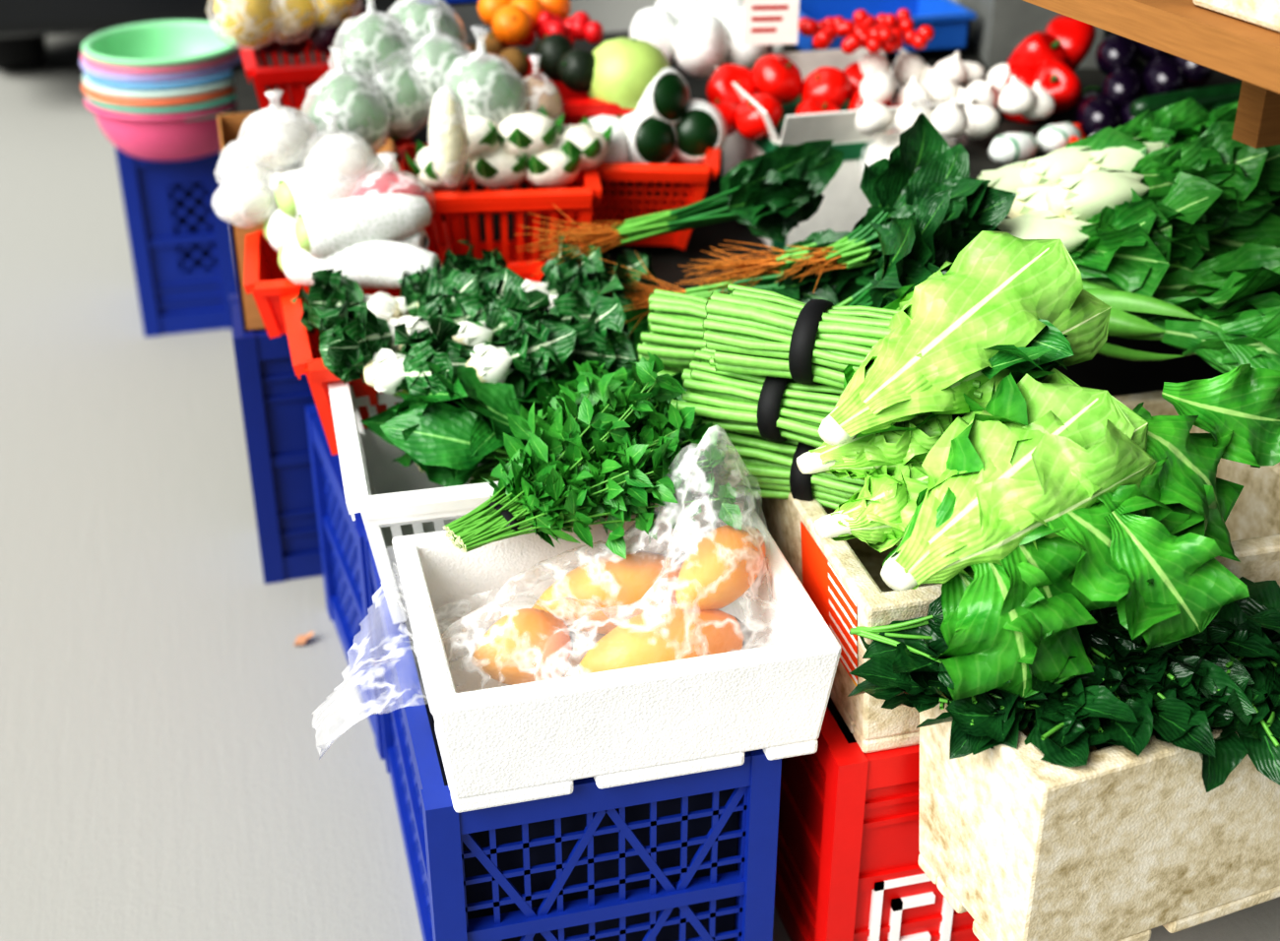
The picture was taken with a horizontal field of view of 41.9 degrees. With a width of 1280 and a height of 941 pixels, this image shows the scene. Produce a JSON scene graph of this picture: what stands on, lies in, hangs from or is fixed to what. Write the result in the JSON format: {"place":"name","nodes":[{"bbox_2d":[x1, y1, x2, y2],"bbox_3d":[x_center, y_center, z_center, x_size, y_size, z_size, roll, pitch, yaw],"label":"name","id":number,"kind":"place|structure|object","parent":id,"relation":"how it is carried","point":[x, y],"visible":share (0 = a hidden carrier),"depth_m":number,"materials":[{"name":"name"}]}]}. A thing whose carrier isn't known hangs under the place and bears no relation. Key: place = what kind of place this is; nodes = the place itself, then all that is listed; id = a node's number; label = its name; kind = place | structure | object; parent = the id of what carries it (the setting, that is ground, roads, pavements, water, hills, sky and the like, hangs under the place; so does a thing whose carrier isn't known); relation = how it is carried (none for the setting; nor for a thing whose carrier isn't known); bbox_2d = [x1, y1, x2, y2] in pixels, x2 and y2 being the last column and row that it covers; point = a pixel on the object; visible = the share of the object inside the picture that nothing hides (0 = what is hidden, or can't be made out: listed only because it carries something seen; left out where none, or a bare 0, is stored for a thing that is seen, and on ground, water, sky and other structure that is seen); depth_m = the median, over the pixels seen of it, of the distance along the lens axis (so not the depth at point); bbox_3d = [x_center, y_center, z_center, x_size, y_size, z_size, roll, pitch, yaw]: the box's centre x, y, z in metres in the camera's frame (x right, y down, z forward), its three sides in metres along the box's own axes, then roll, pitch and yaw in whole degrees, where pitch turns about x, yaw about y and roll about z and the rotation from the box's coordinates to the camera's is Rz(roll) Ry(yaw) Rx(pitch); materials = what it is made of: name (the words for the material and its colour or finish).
{"place":"outdoors","nodes":[
{"label":"outdoors","id":0,"kind":"place"},
{"bbox_2d":[427,86,468,187],"bbox_3d":[-0.332,-0.576,2.894,0.070,0.179,0.071,-7,30,-13],"label":"radish","id":1,"kind":"object","parent":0,"point":[447,143],"visible":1,"depth_m":2.87,"materials":[{"name":"white"}]},
{"bbox_2d":[0,0,1279,940],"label":"pavement","id":2,"kind":"structure","parent":0,"point":[168,727],"depth_m":3.25,"materials":[{"name":"concrete"}]},
{"bbox_2d":[115,146,238,337],"bbox_3d":[-1.251,-0.685,4.556,0.259,0.523,0.354,-7,30,-13],"label":"plastic crate","id":3,"kind":"object","parent":2,"relation":"on","point":[179,232],"visible":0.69,"depth_m":4.42,"materials":[{"name":"plastic"}]},
{"bbox_2d":[84,96,237,161],"bbox_3d":[-1.183,-0.893,4.246,0.416,0.141,0.416,-7,30,-13],"label":"plastic basin","id":4,"kind":"object","parent":3,"relation":"on","point":[165,138],"visible":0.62,"depth_m":4.10,"materials":[{"name":"plastic"}]},
{"bbox_2d":[85,92,237,121],"bbox_3d":[-1.179,-0.909,4.235,0.413,0.141,0.413,-7,30,-13],"label":"plastic basin","id":5,"kind":"object","parent":4,"relation":"on","point":[189,107],"visible":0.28,"depth_m":4.05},
{"bbox_2d":[81,81,234,115],"bbox_3d":[-1.184,-0.922,4.221,0.410,0.141,0.410,-7,30,-13],"label":"plastic basin","id":6,"kind":"object","parent":5,"relation":"on","point":[209,96],"visible":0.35,"depth_m":4.04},
{"bbox_2d":[82,73,234,99],"bbox_3d":[-1.181,-0.940,4.213,0.407,0.141,0.407,-7,30,-13],"label":"plastic basin","id":7,"kind":"object","parent":6,"relation":"on","point":[129,95],"visible":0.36,"depth_m":4.03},
{"bbox_2d":[83,68,233,91],"bbox_3d":[-1.179,-0.959,4.208,0.404,0.141,0.404,-7,30,-13],"label":"plastic basin","id":8,"kind":"object","parent":7,"relation":"on","point":[166,87],"visible":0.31,"depth_m":4.03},
{"bbox_2d":[79,55,242,88],"bbox_3d":[-1.186,-0.976,4.199,0.401,0.141,0.401,-7,30,-13],"label":"plastic basin","id":9,"kind":"object","parent":8,"relation":"on","point":[147,78],"visible":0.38,"depth_m":4.02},
{"bbox_2d":[80,48,241,82],"bbox_3d":[-1.182,-0.991,4.188,0.398,0.141,0.398,-7,30,-13],"label":"plastic basin","id":10,"kind":"object","parent":9,"relation":"on","point":[98,65],"visible":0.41,"depth_m":4.01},
{"bbox_2d":[81,19,239,77],"bbox_3d":[-1.178,-1.006,4.176,0.395,0.141,0.395,-7,30,-13],"label":"plastic basin","id":11,"kind":"object","parent":10,"relation":"on","point":[166,43],"visible":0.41,"depth_m":4.28,"materials":[{"name":"plastic"}]},
{"bbox_2d":[0,0,398,69],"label":"parked car","id":12,"kind":"object","parent":2,"relation":"on","point":[27,27],"visible":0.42,"depth_m":6.13,"materials":[{"name":"paint"}]},
{"bbox_2d":[228,292,322,583],"bbox_3d":[-0.579,-0.088,3.447,0.454,0.553,0.224,-7,30,-13],"label":"plastic crate","id":13,"kind":"object","parent":2,"relation":"on","point":[276,396],"visible":0.36,"depth_m":3.32,"materials":[{"name":"plastic"}]},
{"bbox_2d":[305,404,384,760],"bbox_3d":[-0.323,0.156,3.106,0.464,0.458,0.504,-10,31,-17],"label":"plastic crate","id":14,"kind":"object","parent":2,"relation":"on","point":[344,560],"visible":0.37,"depth_m":3.08,"materials":[{"name":"plastic"}]},
{"bbox_2d":[363,527,781,940],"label":"plastic crate","id":15,"kind":"object","parent":2,"relation":"on","point":[689,858],"visible":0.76,"depth_m":2.27,"materials":[{"name":"plastic"}]},
{"bbox_2d":[327,380,682,624],"bbox_3d":[-0.209,0.021,2.596,0.500,0.233,0.454,-6,30,-11],"label":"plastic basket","id":16,"kind":"object","parent":15,"relation":"on","point":[387,497],"visible":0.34,"depth_m":2.42,"materials":[{"name":"plastic"}]},
{"bbox_2d":[311,301,399,384],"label":"bok choy","id":17,"kind":"object","parent":16,"relation":"on","point":[352,340],"visible":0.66,"depth_m":2.54,"materials":[{"name":"green plant"}]},
{"bbox_2d":[380,361,537,487],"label":"leafy greens","id":18,"kind":"object","parent":16,"relation":"in","point":[432,441],"visible":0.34,"depth_m":2.49,"materials":[{"name":"green plant"}]},
{"bbox_2d":[415,447,506,472],"bbox_3d":[-0.154,-0.090,2.718,0.357,0.219,0.331,6,30,11],"label":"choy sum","id":19,"kind":"object","parent":16,"relation":"in","point":[491,453],"visible":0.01,"depth_m":2.63,"materials":[{"name":"green plant"}]},
{"bbox_2d":[387,336,573,479],"bbox_3d":[-0.288,-0.100,2.585,0.356,0.246,0.269,10,30,17],"label":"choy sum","id":20,"kind":"object","parent":19,"relation":"on","point":[406,460],"visible":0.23,"depth_m":2.51,"materials":[{"name":"green plant"}]},
{"bbox_2d":[363,317,474,403],"bbox_3d":[-0.326,-0.166,2.538,0.178,0.129,0.107,11,31,18],"label":"bok choy","id":21,"kind":"object","parent":20,"relation":"on","point":[386,371],"visible":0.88,"depth_m":2.52,"materials":[{"name":"green plant"}]},
{"bbox_2d":[359,321,499,447],"bbox_3d":[-0.252,-0.154,2.644,0.311,0.165,0.346,5,29,9],"label":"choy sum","id":22,"kind":"object","parent":20,"relation":"on","point":[374,423],"visible":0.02,"depth_m":2.53,"materials":[{"name":"green plant"}]},
{"bbox_2d":[451,261,550,349],"bbox_3d":[-0.222,-0.243,2.634,0.123,0.136,0.168,15,32,25],"label":"bok choy","id":23,"kind":"object","parent":22,"relation":"on","point":[503,291],"visible":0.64,"depth_m":2.63,"materials":[{"name":"green plant"}]},
{"bbox_2d":[464,305,576,383],"bbox_3d":[-0.185,-0.187,2.556,0.176,0.114,0.123,-7,30,-13],"label":"bok choy","id":24,"kind":"object","parent":20,"relation":"on","point":[543,346],"visible":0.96,"depth_m":2.53,"materials":[{"name":"green plant"}]},
{"bbox_2d":[621,307,654,346],"bbox_3d":[-0.094,-0.160,2.703,0.297,0.202,0.289,-7,30,-13],"label":"leaf","id":25,"kind":"object","parent":19,"relation":"on","point":[641,326],"visible":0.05,"depth_m":2.69,"materials":[{"name":"green plant"}]},
{"bbox_2d":[567,291,636,372],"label":"leafy greens","id":26,"kind":"object","parent":25,"relation":"on","point":[602,338],"visible":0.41,"depth_m":2.58,"materials":[{"name":"green plant"}]},
{"bbox_2d":[391,494,841,813],"bbox_3d":[-0.046,0.236,2.276,0.519,0.180,0.416,-7,30,-13],"label":"styrofoam box","id":27,"kind":"object","parent":15,"relation":"on","point":[500,743],"visible":0.7,"depth_m":2.13,"materials":[{"name":"plastic"}]},
{"bbox_2d":[470,608,575,685],"bbox_3d":[-0.153,0.236,2.225,0.117,0.097,0.116,10,31,18],"label":"vegetable","id":28,"kind":"object","parent":27,"relation":"in","point":[531,629],"visible":0.86,"depth_m":2.19,"materials":[{"name":"food"}]},
{"bbox_2d":[317,424,779,760],"bbox_3d":[-0.125,0.139,2.169,0.629,0.294,0.359,-7,30,-13],"label":"plastic bag","id":29,"kind":"object","parent":27,"relation":"on","point":[530,583],"visible":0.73,"depth_m":2.21,"materials":[{"name":"white"}]},
{"bbox_2d":[443,351,741,559],"bbox_3d":[-0.075,-0.060,2.348,0.405,0.262,0.348,-2,29,-4],"label":"bunch","id":30,"kind":"object","parent":27,"relation":"on","point":[596,448],"visible":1,"depth_m":2.28,"materials":[{"name":"green plant"}]},
{"bbox_2d":[531,551,683,634],"bbox_3d":[-0.029,0.171,2.332,0.251,0.106,0.112,-9,30,-15],"label":"vegetable","id":31,"kind":"object","parent":27,"relation":"in","point":[634,575],"visible":0.48,"depth_m":2.29,"materials":[{"name":"food"}]},
{"bbox_2d":[576,604,753,674],"bbox_3d":[0.035,0.238,2.212,0.250,0.109,0.116,-10,31,-17],"label":"vegetable","id":32,"kind":"object","parent":27,"relation":"in","point":[619,647],"visible":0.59,"depth_m":2.17,"materials":[{"name":"food"}]},
{"bbox_2d":[675,524,766,611],"bbox_3d":[0.108,0.133,2.257,0.097,0.092,0.198,19,40,30],"label":"vegetable","id":33,"kind":"object","parent":27,"relation":"in","point":[706,565],"visible":0.89,"depth_m":2.21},
{"bbox_2d":[231,31,1242,498],"bbox_3d":[0.449,-0.183,3.279,2.250,0.880,3.100,-7,30,-13],"label":"market table","id":34,"kind":"object","parent":2,"relation":"on","point":[1114,376],"visible":0.03,"depth_m":3.27,"materials":[{"name":"brown wood"}]},
{"bbox_2d":[216,107,399,331],"bbox_3d":[-0.646,-0.507,3.307,0.320,0.320,0.360,-7,30,-13],"label":"cardboard box","id":35,"kind":"object","parent":34,"relation":"on","point":[229,125],"visible":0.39,"depth_m":3.19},
{"bbox_2d":[301,47,390,154],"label":"bagged greens","id":36,"kind":"object","parent":35,"relation":"on","point":[349,97],"visible":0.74,"depth_m":2.98,"materials":[{"name":"green"}]},
{"bbox_2d":[239,37,411,146],"bbox_3d":[-0.650,-0.798,3.539,0.360,0.211,0.343,-8,30,-13],"label":"plastic basket","id":37,"kind":"object","parent":34,"relation":"on","point":[296,77],"visible":0.13,"depth_m":3.36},
{"bbox_2d":[205,0,280,50],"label":"bagged produce","id":38,"kind":"object","parent":37,"relation":"in","point":[248,23],"visible":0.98,"depth_m":3.22,"materials":[{"name":"yellow"}]},
{"bbox_2d":[244,218,452,338],"bbox_3d":[-0.519,-0.345,3.010,0.364,0.112,0.284,-5,29,-10],"label":"plastic basket","id":39,"kind":"object","parent":34,"relation":"on","point":[268,283],"visible":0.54,"depth_m":2.91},
{"bbox_2d":[263,207,429,253],"bbox_3d":[-0.512,-0.408,2.914,0.308,0.094,0.092,9,30,17],"label":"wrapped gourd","id":40,"kind":"object","parent":39,"relation":"on","point":[279,228],"visible":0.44,"depth_m":2.90,"materials":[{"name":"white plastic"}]},
{"bbox_2d":[211,163,278,228],"bbox_3d":[-0.691,-0.482,2.928,0.118,0.115,0.109,-7,30,-13],"label":"bean sprout bag","id":41,"kind":"object","parent":40,"relation":"on","point":[239,203],"visible":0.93,"depth_m":2.90,"materials":[{"name":"white"}]},
{"bbox_2d":[268,165,301,192],"bbox_3d":[-0.601,-0.530,2.950,0.140,0.132,0.131,-7,30,-13],"label":"bean sprout bag","id":42,"kind":"object","parent":40,"relation":"on","point":[277,176],"visible":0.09,"depth_m":2.91,"materials":[{"name":"white"}]},
{"bbox_2d":[236,89,318,169],"bbox_3d":[-0.627,-0.588,2.888,0.140,0.133,0.124,-7,30,-13],"label":"bean sprout bag","id":43,"kind":"object","parent":42,"relation":"on","point":[277,136],"visible":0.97,"depth_m":2.86,"materials":[{"name":"white"}]},
{"bbox_2d":[274,154,399,221],"bbox_3d":[-0.527,-0.498,2.933,0.232,0.094,0.092,-19,34,-30],"label":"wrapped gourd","id":44,"kind":"object","parent":40,"relation":"on","point":[297,191],"visible":0.5,"depth_m":2.87,"materials":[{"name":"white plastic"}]},
{"bbox_2d":[300,114,378,181],"bbox_3d":[-0.533,-0.552,2.928,0.150,0.142,0.141,-7,30,-13],"label":"bean sprout bag","id":45,"kind":"object","parent":44,"relation":"on","point":[345,152],"visible":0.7,"depth_m":2.89,"materials":[{"name":"white"}]},
{"bbox_2d":[277,234,441,290],"bbox_3d":[-0.474,-0.349,2.830,0.287,0.094,0.092,8,30,13],"label":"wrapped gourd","id":46,"kind":"object","parent":39,"relation":"on","point":[382,264],"visible":0.76,"depth_m":2.79,"materials":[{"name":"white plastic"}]},
{"bbox_2d":[294,192,432,258],"bbox_3d":[-0.467,-0.416,2.827,0.234,0.094,0.092,-13,31,-21],"label":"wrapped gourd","id":47,"kind":"object","parent":46,"relation":"on","point":[325,229],"visible":0.98,"depth_m":2.79,"materials":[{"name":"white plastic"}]},
{"bbox_2d":[279,259,545,455],"bbox_3d":[-0.348,-0.191,2.844,0.484,0.183,0.364,-7,30,-13],"label":"plastic basket","id":48,"kind":"object","parent":34,"relation":"on","point":[305,353],"visible":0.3,"depth_m":2.69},
{"bbox_2d":[290,268,402,333],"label":"bok choy","id":49,"kind":"object","parent":48,"relation":"in","point":[329,288],"visible":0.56,"depth_m":2.73,"materials":[{"name":"green plant"}]},
{"bbox_2d":[395,268,486,353],"bbox_3d":[-0.321,-0.238,2.650,0.164,0.148,0.144,-7,30,-13],"label":"bok choy","id":50,"kind":"object","parent":48,"relation":"on","point":[452,295],"visible":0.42,"depth_m":2.63,"materials":[{"name":"green plant"}]},
{"bbox_2d":[520,233,607,295],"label":"bok choy","id":51,"kind":"object","parent":48,"relation":"on","point":[566,275],"visible":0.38,"depth_m":2.75,"materials":[{"name":"green plant"}]},
{"bbox_2d":[552,286,603,325],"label":"leafy greens","id":52,"kind":"object","parent":48,"relation":"on","point":[568,304],"visible":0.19,"depth_m":2.66,"materials":[{"name":"green plant"}]},
{"bbox_2d":[544,260,637,337],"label":"bok choy","id":53,"kind":"object","parent":52,"relation":"on","point":[603,284],"visible":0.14,"depth_m":2.71,"materials":[{"name":"green plant"}]},
{"bbox_2d":[597,228,865,337],"bbox_3d":[0.141,-0.272,2.686,0.507,0.234,0.234,8,30,14],"label":"spinach bunch","id":54,"kind":"object","parent":53,"relation":"on","point":[835,288],"visible":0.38,"depth_m":2.65,"materials":[{"name":"green plant"}]},
{"bbox_2d":[674,206,897,299],"bbox_3d":[0.297,-0.338,2.663,0.487,0.293,0.205,4,29,7],"label":"spinach bunch","id":55,"kind":"object","parent":54,"relation":"on","point":[747,268],"visible":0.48,"depth_m":2.67,"materials":[{"name":"orange plant"}]},
{"bbox_3d":[-0.249,-0.159,2.766,0.316,0.201,0.291,-7,30,-13],"label":"choy sum","id":56,"kind":"object","parent":48,"relation":"in","visible":0},
{"bbox_2d":[513,139,844,276],"bbox_3d":[0.070,-0.430,2.808,0.567,0.231,0.215,-3,29,-5],"label":"spinach bunch","id":57,"kind":"object","parent":56,"relation":"on","point":[775,195],"visible":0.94,"depth_m":2.79,"materials":[{"name":"green plant"}]},
{"bbox_2d":[391,143,601,262],"bbox_3d":[-0.269,-0.459,3.133,0.379,0.231,0.313,-2,29,-4],"label":"plastic basket","id":58,"kind":"object","parent":34,"relation":"on","point":[473,203],"visible":0.32,"depth_m":2.99,"materials":[{"name":"plastic"}]},
{"bbox_2d":[370,25,431,140],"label":"bagged greens","id":59,"kind":"object","parent":58,"relation":"in","point":[406,99],"visible":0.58,"depth_m":3.04,"materials":[{"name":"white"}]},
{"bbox_2d":[327,0,415,90],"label":"bagged greens","id":60,"kind":"object","parent":59,"relation":"on","point":[372,43],"visible":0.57,"depth_m":3.03,"materials":[{"name":"green"}]},
{"bbox_2d":[406,7,476,125],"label":"bagged greens","id":61,"kind":"object","parent":58,"relation":"in","point":[436,56],"visible":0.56,"depth_m":3.05,"materials":[{"name":"white"}]},
{"bbox_2d":[535,147,720,250],"bbox_3d":[-0.027,-0.552,3.251,0.364,0.184,0.314,2,29,3],"label":"plastic basket","id":62,"kind":"object","parent":34,"relation":"on","point":[618,207],"visible":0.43,"depth_m":3.13,"materials":[{"name":"plastic"}]},
{"bbox_2d":[522,56,635,184],"bbox_3d":[-0.117,-0.694,3.311,0.314,0.172,0.344,-2,29,-3],"label":"plastic basket","id":63,"kind":"object","parent":62,"relation":"on","point":[578,107],"visible":0.06,"depth_m":3.14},
{"bbox_2d":[441,27,527,126],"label":"bagged greens","id":64,"kind":"object","parent":63,"relation":"in","point":[490,89],"visible":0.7,"depth_m":3.02,"materials":[{"name":"green"}]},
{"bbox_2d":[586,37,670,117],"bbox_3d":[-0.022,-0.743,3.179,0.169,0.157,0.169,-7,30,-13],"label":"pomelo","id":65,"kind":"object","parent":63,"relation":"in","point":[627,71],"visible":0.64,"depth_m":3.11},
{"bbox_2d":[672,99,727,164],"bbox_3d":[0.104,-0.648,3.211,0.127,0.127,0.122,-2,13,-3],"label":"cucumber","id":66,"kind":"object","parent":62,"relation":"in","point":[700,126],"visible":0.73,"depth_m":3.16,"materials":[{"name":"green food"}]},
{"bbox_2d":[714,47,975,255],"bbox_3d":[0.392,-0.564,3.426,0.424,0.484,0.424,-7,30,-13],"label":"styrofoam box","id":67,"kind":"object","parent":34,"relation":"on","point":[845,205],"visible":0.16,"depth_m":3.24,"materials":[{"name":"plastic"}]},
{"bbox_2d":[673,10,728,77],"bbox_3d":[0.125,-0.865,3.396,0.110,0.131,0.110,-7,30,-13],"label":"wrapped pear","id":68,"kind":"object","parent":67,"relation":"in","point":[701,45],"visible":0.98,"depth_m":3.36,"materials":[{"name":"white plastic"}]},
{"bbox_2d":[742,0,799,55],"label":"price sign","id":69,"kind":"object","parent":67,"relation":"in","point":[769,23],"visible":0.86,"depth_m":3.30,"materials":[{"name":"paper"}]},
{"bbox_2d":[791,0,976,56],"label":"plastic tray","id":70,"kind":"object","parent":34,"relation":"on","point":[948,22],"visible":0.46,"depth_m":3.67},
{"bbox_2d":[798,8,934,54],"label":"cherry tomatoes","id":71,"kind":"object","parent":70,"relation":"in","point":[883,32],"visible":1,"depth_m":3.32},
{"bbox_2d":[774,113,1016,293],"bbox_3d":[0.392,-0.381,2.564,0.361,0.278,0.300,-7,30,-13],"label":"spinach bunch","id":72,"kind":"object","parent":34,"relation":"on","point":[925,160],"visible":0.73,"depth_m":2.57,"materials":[{"name":"green plant"}]},
{"bbox_2d":[1083,242,1279,298],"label":"leafy greens","id":73,"kind":"object","parent":34,"relation":"on","point":[1208,278],"visible":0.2,"depth_m":2.54,"materials":[{"name":"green plant"}]},
{"bbox_2d":[1069,188,1185,296],"bbox_3d":[0.649,-0.349,2.569,0.365,0.179,0.162,7,30,12],"label":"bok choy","id":74,"kind":"object","parent":73,"relation":"on","point":[1130,256],"visible":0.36,"depth_m":2.51,"materials":[{"name":"green plant"}]},
{"bbox_2d":[996,171,1235,270],"bbox_3d":[0.719,-0.370,2.539,0.391,0.146,0.159,-7,30,-13],"label":"bok choy","id":75,"kind":"object","parent":74,"relation":"on","point":[1185,203],"visible":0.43,"depth_m":2.53,"materials":[{"name":"green plant"}]},
{"bbox_2d":[1007,139,1234,229],"bbox_3d":[0.756,-0.429,2.576,0.378,0.147,0.138,-6,29,-10],"label":"bok choy","id":76,"kind":"object","parent":75,"relation":"on","point":[1027,200],"visible":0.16,"depth_m":2.57,"materials":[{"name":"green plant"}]},
{"bbox_2d":[1045,120,1279,228],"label":"bok choy","id":77,"kind":"object","parent":76,"relation":"on","point":[1250,186],"visible":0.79,"depth_m":2.54,"materials":[{"name":"green plant"}]},
{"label":"bok choy","id":78,"kind":"object","parent":34,"relation":"on","visible":0},
{"bbox_2d":[1065,126,1147,156],"bbox_3d":[0.667,-0.461,2.699,0.411,0.184,0.153,-7,30,-13],"label":"leaf","id":79,"kind":"object","parent":78,"relation":"on","point":[1107,137],"visible":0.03,"depth_m":2.69,"materials":[{"name":"green plant"}]},
{"bbox_2d":[1020,97,1217,187],"bbox_3d":[0.802,-0.522,2.743,0.423,0.145,0.139,-7,30,-13],"label":"bok choy","id":80,"kind":"object","parent":79,"relation":"on","point":[1183,119],"visible":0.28,"depth_m":2.71,"materials":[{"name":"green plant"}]},
{"bbox_2d":[774,696,979,940],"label":"plastic crate","id":81,"kind":"object","parent":2,"relation":"on","point":[848,868],"visible":0.31,"depth_m":2.35,"materials":[{"name":"plastic"}]},
{"bbox_2d":[758,390,1279,753],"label":"styrofoam box","id":82,"kind":"object","parent":81,"relation":"on","point":[846,587],"visible":0.12,"depth_m":2.25,"materials":[{"name":"plastic"}]},
{"bbox_2d":[656,365,697,376],"bbox_3d":[0.238,-0.101,2.553,0.485,0.185,0.205,12,31,20],"label":"leaf","id":83,"kind":"object","parent":82,"relation":"on","point":[671,370],"visible":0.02,"depth_m":2.56,"materials":[{"name":"green plant"}]},
{"bbox_2d":[637,288,707,369],"bbox_3d":[0.239,-0.199,2.496,0.484,0.208,0.205,14,32,23],"label":"bundle","id":84,"kind":"object","parent":83,"relation":"on","point":[673,337],"visible":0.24,"depth_m":2.50,"materials":[{"name":"green plant"}]},
{"bbox_2d":[835,188,970,308],"bbox_3d":[0.376,-0.279,2.480,0.384,0.314,0.266,20,35,31],"label":"spinach bunch","id":85,"kind":"object","parent":83,"relation":"on","point":[921,242],"visible":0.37,"depth_m":2.40,"materials":[{"name":"green plant"}]},
{"bbox_2d":[713,431,864,510],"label":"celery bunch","id":86,"kind":"object","parent":82,"relation":"on","point":[773,470],"visible":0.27,"depth_m":2.34,"materials":[{"name":"green plant"}]},
{"bbox_2d":[668,345,962,447],"bbox_3d":[0.313,-0.074,2.286,0.531,0.188,0.164,14,32,24],"label":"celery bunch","id":87,"kind":"object","parent":86,"relation":"on","point":[773,409],"visible":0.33,"depth_m":2.30,"materials":[{"name":"green plant"}]},
{"bbox_2d":[702,283,1074,416],"bbox_3d":[0.331,-0.162,2.237,0.491,0.149,0.188,11,31,18],"label":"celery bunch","id":88,"kind":"object","parent":87,"relation":"on","point":[752,331],"visible":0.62,"depth_m":2.24,"materials":[{"name":"green plant"}]},
{"bbox_2d":[818,230,1111,446],"bbox_3d":[0.374,-0.171,2.191,0.421,0.252,0.303,-25,37,-37],"label":"romaine lettuce","id":89,"kind":"object","parent":88,"relation":"on","point":[929,355],"visible":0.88,"depth_m":2.14,"materials":[{"name":"green plant"}]},
{"bbox_2d":[813,461,928,552],"bbox_3d":[0.315,0.042,2.134,0.204,0.109,0.147,-7,30,-13],"label":"romaine lettuce","id":90,"kind":"object","parent":82,"relation":"on","point":[876,512],"visible":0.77,"depth_m":2.10,"materials":[{"name":"green plant"}]},
{"bbox_2d":[796,414,953,480],"bbox_3d":[0.302,-0.040,2.165,0.211,0.116,0.130,-7,30,-13],"label":"romaine lettuce","id":91,"kind":"object","parent":90,"relation":"on","point":[878,454],"visible":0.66,"depth_m":2.13,"materials":[{"name":"green plant"}]},
{"bbox_2d":[1082,266,1279,373],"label":"leafy greens","id":92,"kind":"object","parent":82,"relation":"on","point":[1229,302],"visible":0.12,"depth_m":2.46,"materials":[{"name":"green plant"}]},
{"bbox_2d":[1083,288,1279,371],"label":"leafy greens","id":93,"kind":"object","parent":92,"relation":"on","point":[1244,337],"visible":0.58,"depth_m":2.46,"materials":[{"name":"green plant"}]},
{"bbox_2d":[959,0,1112,67],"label":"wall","id":94,"kind":"structure","parent":2,"relation":"on","point":[1000,31],"depth_m":3.58,"materials":[{"name":"paint"}]},
{"bbox_2d":[917,703,1279,940],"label":"styrofoam box","id":95,"kind":"object","parent":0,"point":[1022,842],"visible":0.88,"depth_m":2.07,"materials":[{"name":"plastic"}]},
{"bbox_2d":[847,576,1279,792],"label":"leafy greens","id":96,"kind":"object","parent":95,"relation":"on","point":[1220,672],"visible":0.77,"depth_m":2.03,"materials":[{"name":"green plant"}]},
{"bbox_2d":[880,363,1279,701],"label":"romaine lettuce","id":97,"kind":"object","parent":96,"relation":"on","point":[1055,507],"visible":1,"depth_m":2.00,"materials":[{"name":"green plant"}]},
{"bbox_2d":[1023,0,1279,148],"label":"wooden shelf","id":98,"kind":"object","parent":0,"point":[1240,39],"visible":1,"depth_m":1.91,"materials":[{"name":"wood"}]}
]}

